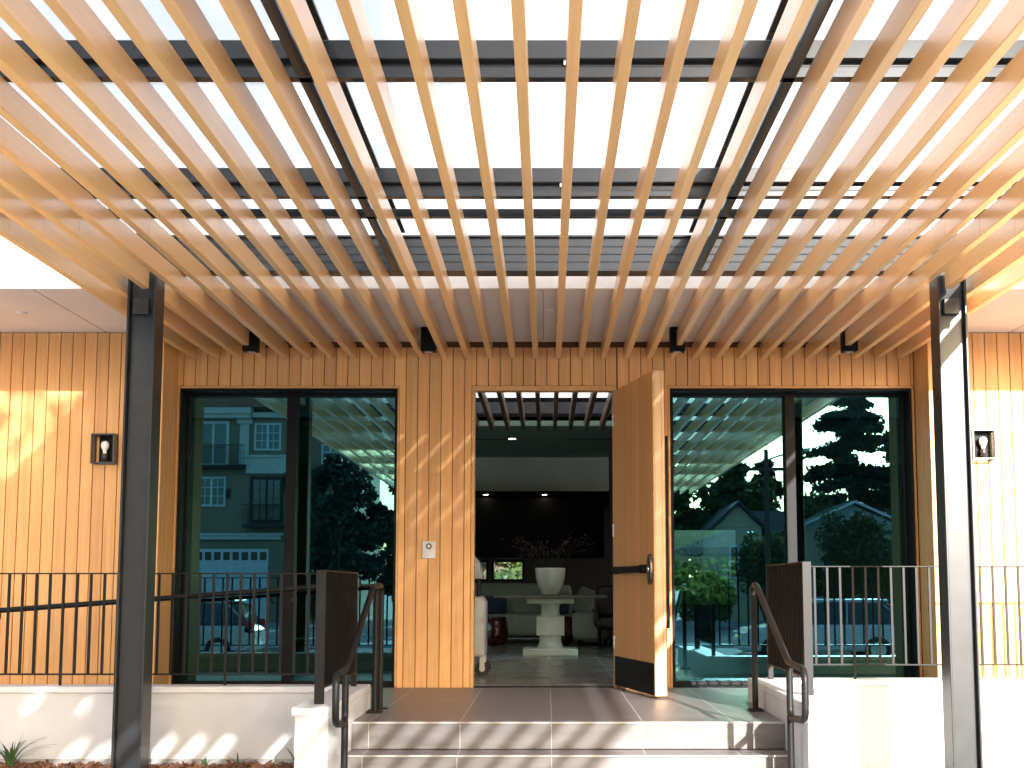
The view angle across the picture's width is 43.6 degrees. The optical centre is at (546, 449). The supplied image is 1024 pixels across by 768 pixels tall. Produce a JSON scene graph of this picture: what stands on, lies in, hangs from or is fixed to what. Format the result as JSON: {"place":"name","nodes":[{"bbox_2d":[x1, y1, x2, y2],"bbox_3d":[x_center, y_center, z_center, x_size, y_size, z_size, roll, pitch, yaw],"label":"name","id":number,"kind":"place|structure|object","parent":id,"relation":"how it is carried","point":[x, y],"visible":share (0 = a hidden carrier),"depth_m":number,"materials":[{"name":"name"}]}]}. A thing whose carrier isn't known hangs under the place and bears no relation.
{"place":"outdoors","nodes":[
{"label":"outdoors","id":0,"kind":"place"},
{"bbox_2d":[474,556,490,675],"bbox_3d":[-0.872,1.670,13.147,0.577,1.267,0.540,0,-6,0],"label":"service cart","id":1,"kind":"object","parent":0,"point":[482,666],"visible":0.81,"depth_m":12.90,"materials":[{"name":"grey plastic"}]},
{"bbox_2d":[485,562,512,576],"label":"sky","id":2,"kind":"structure","parent":0,"point":[499,568],"materials":[{"name":"white"}]},
{"bbox_2d":[474,639,613,683],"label":"lobby floor","id":3,"kind":"structure","parent":0,"point":[592,662],"depth_m":14.70,"materials":[{"name":"tile"}]},
{"bbox_2d":[487,616,507,644],"bbox_3d":[-0.780,2.803,19.814,0.370,0.437,0.370,0,-6,0],"label":"drum stool","id":4,"kind":"object","parent":3,"relation":"on","point":[497,630],"visible":0.96,"depth_m":19.67,"materials":[{"name":"red paint"}]},
{"bbox_2d":[475,583,612,645],"bbox_3d":[-0.532,2.608,20.423,3.174,0.954,1.794,0,-6,0],"label":"sectional sofa","id":5,"kind":"object","parent":3,"relation":"on","point":[583,627],"visible":0.38,"depth_m":20.38,"materials":[{"name":"grey fabric"}]},
{"bbox_2d":[484,596,506,613],"bbox_3d":[-0.880,2.528,20.829,0.454,0.315,0.162,0,-6,0],"label":"cushion","id":6,"kind":"object","parent":5,"relation":"on","point":[497,605],"visible":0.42,"depth_m":20.75,"materials":[{"name":"blue fabric"}]},
{"bbox_2d":[513,598,540,613],"bbox_3d":[-0.320,2.525,20.799,0.472,0.313,0.162,0,-6,0],"label":"cushion","id":7,"kind":"object","parent":5,"relation":"on","point":[521,606],"visible":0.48,"depth_m":20.72,"materials":[{"name":"grey fabric"}]},
{"bbox_2d":[559,604,568,613],"bbox_3d":[0.160,2.518,20.830,0.410,0.309,0.162,0,-6,0],"label":"cushion","id":8,"kind":"object","parent":5,"relation":"on","point":[563,608],"visible":0.19,"depth_m":20.75,"materials":[{"name":"blue fabric"}]},
{"bbox_2d":[571,587,593,611],"bbox_3d":[0.620,2.470,20.856,0.447,0.477,0.223,0,-6,0],"label":"cushion","id":9,"kind":"object","parent":5,"relation":"on","point":[583,605],"visible":0.61,"depth_m":20.75,"materials":[{"name":"grey fabric"}]},
{"bbox_2d":[494,595,606,655],"bbox_3d":[0.045,2.338,17.098,1.480,0.785,0.840,0,-6,0],"label":"pedestal table","id":10,"kind":"object","parent":3,"relation":"on","point":[549,626],"visible":1,"depth_m":16.90,"materials":[{"name":"stone"}]},
{"bbox_2d":[535,568,565,594],"bbox_3d":[0.045,1.762,17.110,0.410,0.360,0.410,0,-6,0],"label":"planter pot","id":11,"kind":"object","parent":10,"relation":"on","point":[550,581],"visible":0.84,"depth_m":16.96,"materials":[{"name":"white ceramic"}]},
{"bbox_2d":[501,531,594,567],"bbox_3d":[0.017,1.361,17.236,1.268,0.520,0.820,0,-6,0],"label":"flower arrangement","id":12,"kind":"object","parent":11,"relation":"in","point":[543,550],"visible":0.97,"depth_m":17.14,"materials":[{"name":"brown plant"}]},
{"bbox_2d":[561,616,572,644],"bbox_3d":[0.240,2.813,19.914,0.370,0.437,0.370,0,-6,0],"label":"drum stool","id":13,"kind":"object","parent":3,"relation":"on","point":[567,638],"visible":0.41,"depth_m":19.77,"materials":[{"name":"red paint"}]},
{"bbox_2d":[593,585,612,647],"bbox_3d":[0.972,2.480,19.083,0.544,0.924,0.686,0,-6,0],"label":"armchair","id":14,"kind":"object","parent":3,"relation":"on","point":[603,614],"visible":0.48,"depth_m":19.27,"materials":[{"name":"black fabric"}]},
{"bbox_2d":[353,684,783,721],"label":"porch floor","id":15,"kind":"structure","parent":0,"point":[701,704],"depth_m":9.74,"materials":[{"name":"tile"}]},
{"bbox_2d":[332,583,387,767],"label":"stair handrail","id":16,"kind":"object","parent":15,"relation":"on","point":[376,593],"visible":1,"depth_m":8.82,"materials":[{"name":"metal"}]},
{"bbox_3d":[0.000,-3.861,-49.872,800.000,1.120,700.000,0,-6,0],"label":"ground","id":17,"kind":"structure","parent":0,"visible":0},
{"bbox_2d":[0,684,341,766],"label":"wall","id":18,"kind":"structure","parent":17,"relation":"on","point":[198,723],"depth_m":9.24,"materials":[{"name":"white paint"}]},
{"bbox_2d":[0,573,315,685],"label":"guard rail","id":19,"kind":"object","parent":18,"relation":"on","point":[60,674],"visible":0.73,"depth_m":9.41,"materials":[{"name":"metal"}]},
{"bbox_2d":[0,584,315,619],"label":"ramp handrail","id":20,"kind":"object","parent":19,"relation":"attached to","point":[176,597],"visible":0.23,"depth_m":9.64,"materials":[{"name":"metal"}]},
{"bbox_2d":[292,684,369,767],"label":"wall","id":21,"kind":"structure","parent":17,"relation":"on","point":[317,739],"depth_m":7.63,"materials":[{"name":"white paint"}]},
{"bbox_2d":[314,570,357,703],"bbox_3d":[-1.400,1.229,8.610,0.060,0.821,1.436,0,-6,0],"label":"stair guard","id":22,"kind":"object","parent":21,"relation":"on","point":[336,623],"visible":0.88,"depth_m":8.31,"materials":[{"name":"paint"}]},
{"bbox_2d":[480,562,521,575],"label":"broadleaf tree","id":23,"kind":"object","parent":17,"relation":"on","point":[513,565],"visible":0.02,"depth_m":41.10,"materials":[{"name":"green plant"}]},
{"bbox_2d":[484,566,521,578],"bbox_3d":[-0.220,4.349,37.770,3.525,2.409,2.688,-2,-6,20],"label":"round shrub","id":24,"kind":"object","parent":17,"relation":"on","point":[514,573],"visible":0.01,"depth_m":37.44,"materials":[{"name":"green plant"}]},
{"bbox_2d":[0,236,1023,695],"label":"entrance building","id":25,"kind":"structure","parent":17,"relation":"on","point":[700,492],"depth_m":11.72,"materials":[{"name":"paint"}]},
{"bbox_2d":[90,433,118,464],"bbox_3d":[-3.860,-0.006,11.166,0.205,0.262,0.114,0,-6,0],"label":"wall lantern","id":26,"kind":"object","parent":25,"relation":"attached to","point":[108,448],"depth_m":11.19,"materials":[{"name":"metal"}]},
{"bbox_2d":[242,327,259,352],"bbox_3d":[-2.575,-0.953,11.144,0.128,0.212,0.120,0,-6,0],"label":"downlight","id":27,"kind":"object","parent":25,"relation":"attached to","point":[253,346],"visible":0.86,"depth_m":11.08,"materials":[{"name":"black metal"}]},
{"bbox_2d":[169,386,399,687],"bbox_3d":[-2.364,0.787,11.726,2.033,2.727,0.294,0,-6,0],"label":"window","id":28,"kind":"structure","parent":25,"relation":"in","point":[269,479],"depth_m":11.82,"materials":[{"name":"clear glass"}]},
{"bbox_2d":[422,541,434,557],"bbox_3d":[-1.067,0.903,11.555,0.117,0.156,0.028,0,-6,0],"label":"door intercom","id":29,"kind":"object","parent":25,"relation":"attached to","point":[428,549],"depth_m":11.55,"materials":[{"name":"silver metal"}]},
{"bbox_2d":[421,327,436,352],"bbox_3d":[-1.030,-0.953,11.144,0.128,0.212,0.120,0,-6,0],"label":"downlight","id":30,"kind":"object","parent":25,"relation":"attached to","point":[428,345],"visible":0.9,"depth_m":11.08,"materials":[{"name":"black metal"}]},
{"bbox_2d":[475,560,487,580],"bbox_3d":[-1.315,2.120,22.452,0.570,0.365,0.060,0,-6,0],"label":"rear window","id":31,"kind":"structure","parent":25,"relation":"in","point":[486,561],"depth_m":22.42,"materials":[{"name":"black glass"}]},
{"bbox_2d":[492,560,523,580],"bbox_3d":[-0.683,2.120,22.452,0.565,0.365,0.060,0,-6,0],"label":"rear window","id":32,"kind":"structure","parent":25,"relation":"in","point":[493,561],"depth_m":22.42,"materials":[{"name":"black glass"}]},
{"bbox_2d":[476,393,611,430],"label":"interior slat ceiling","id":33,"kind":"structure","parent":25,"relation":"attached to","point":[502,400],"depth_m":15.40,"materials":[{"name":"black metal"}]},
{"bbox_2d":[610,370,669,695],"bbox_3d":[0.755,0.724,10.991,0.222,2.647,1.223,2,-6,-15],"label":"door","id":34,"kind":"structure","parent":25,"relation":"in","point":[640,570],"depth_m":10.73,"materials":[{"name":"brown wood"}]},
{"bbox_2d":[669,327,684,352],"bbox_3d":[1.133,-0.953,11.144,0.128,0.212,0.120,0,-6,0],"label":"downlight","id":35,"kind":"object","parent":25,"relation":"attached to","point":[674,347],"visible":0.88,"depth_m":11.09,"materials":[{"name":"black metal"}]},
{"bbox_2d":[668,386,921,687],"bbox_3d":[2.232,0.787,11.726,2.252,2.727,0.294,0,-6,0],"label":"window","id":36,"kind":"structure","parent":25,"relation":"in","point":[759,477],"depth_m":11.82,"materials":[{"name":"clear glass"}]},
{"bbox_2d":[840,327,857,352],"bbox_3d":[2.630,-0.953,11.144,0.128,0.212,0.120,0,-6,0],"label":"downlight","id":37,"kind":"object","parent":25,"relation":"attached to","point":[852,348],"visible":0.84,"depth_m":11.08,"materials":[{"name":"black metal"}]},
{"bbox_2d":[971,429,996,459],"bbox_3d":[3.800,-0.043,11.170,0.205,0.262,0.114,0,-6,0],"label":"wall lantern","id":38,"kind":"object","parent":25,"relation":"attached to","point":[983,440],"depth_m":11.20,"materials":[{"name":"metal"}]},
{"bbox_2d":[0,0,1023,767],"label":"entrance canopy","id":39,"kind":"object","parent":17,"relation":"on","point":[154,154],"visible":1,"depth_m":7.09,"materials":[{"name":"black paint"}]},
{"bbox_2d":[748,678,856,767],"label":"wall","id":40,"kind":"structure","parent":17,"relation":"on","point":[824,736],"depth_m":7.80,"materials":[{"name":"white paint"}]},
{"bbox_2d":[766,561,813,694],"bbox_3d":[1.745,1.270,9.300,0.060,0.886,1.496,0,-6,0],"label":"stair guard","id":41,"kind":"object","parent":40,"relation":"on","point":[789,593],"visible":0.87,"depth_m":9.05,"materials":[{"name":"paint"}]},
{"bbox_2d":[793,678,1023,767],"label":"wall","id":42,"kind":"structure","parent":17,"relation":"on","point":[898,722],"depth_m":9.91,"materials":[{"name":"white paint"}]},
{"bbox_2d":[811,566,1023,678],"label":"guard rail","id":43,"kind":"object","parent":42,"relation":"on","point":[854,664],"visible":0.62,"depth_m":10.06,"materials":[{"name":"metal"}]},
{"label":"planting bed","id":44,"kind":"structure","parent":17,"relation":"on","visible":0},
{"bbox_2d":[0,759,293,767],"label":"mulch","id":45,"kind":"object","parent":44,"relation":"on","point":[90,764],"visible":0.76,"depth_m":9.05,"materials":[{"name":"brown wood"}]},
{"bbox_2d":[0,735,54,767],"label":"strap leaf plant","id":46,"kind":"object","parent":45,"relation":"on","point":[10,758],"visible":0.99,"depth_m":9.00,"materials":[{"name":"green plant"}]},
{"bbox_2d":[201,756,215,765],"bbox_3d":[-2.422,2.214,9.098,0.086,0.094,0.140,-2,-6,15],"label":"strap leaf plant","id":47,"kind":"object","parent":45,"relation":"on","point":[204,763],"visible":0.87,"depth_m":9.09,"materials":[{"name":"green plant"}]},
{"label":"step","id":48,"kind":"structure","parent":17,"relation":"on","visible":0},
{"bbox_2d":[348,749,787,767],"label":"step","id":49,"kind":"object","parent":48,"relation":"on","point":[567,758],"visible":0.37,"depth_m":8.24,"materials":[{"name":"concrete"}]},
{"bbox_2d":[352,722,784,748],"bbox_3d":[0.143,1.906,8.544,2.890,0.178,0.020,0,-6,0],"label":"step","id":50,"kind":"object","parent":49,"relation":"on","point":[568,735],"visible":1,"depth_m":8.54,"materials":[{"name":"tile"}]},
{"bbox_2d":[747,582,808,767],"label":"stair handrail","id":51,"kind":"object","parent":48,"relation":"on","point":[792,718],"visible":1,"depth_m":8.04,"materials":[{"name":"metal"}]}
]}

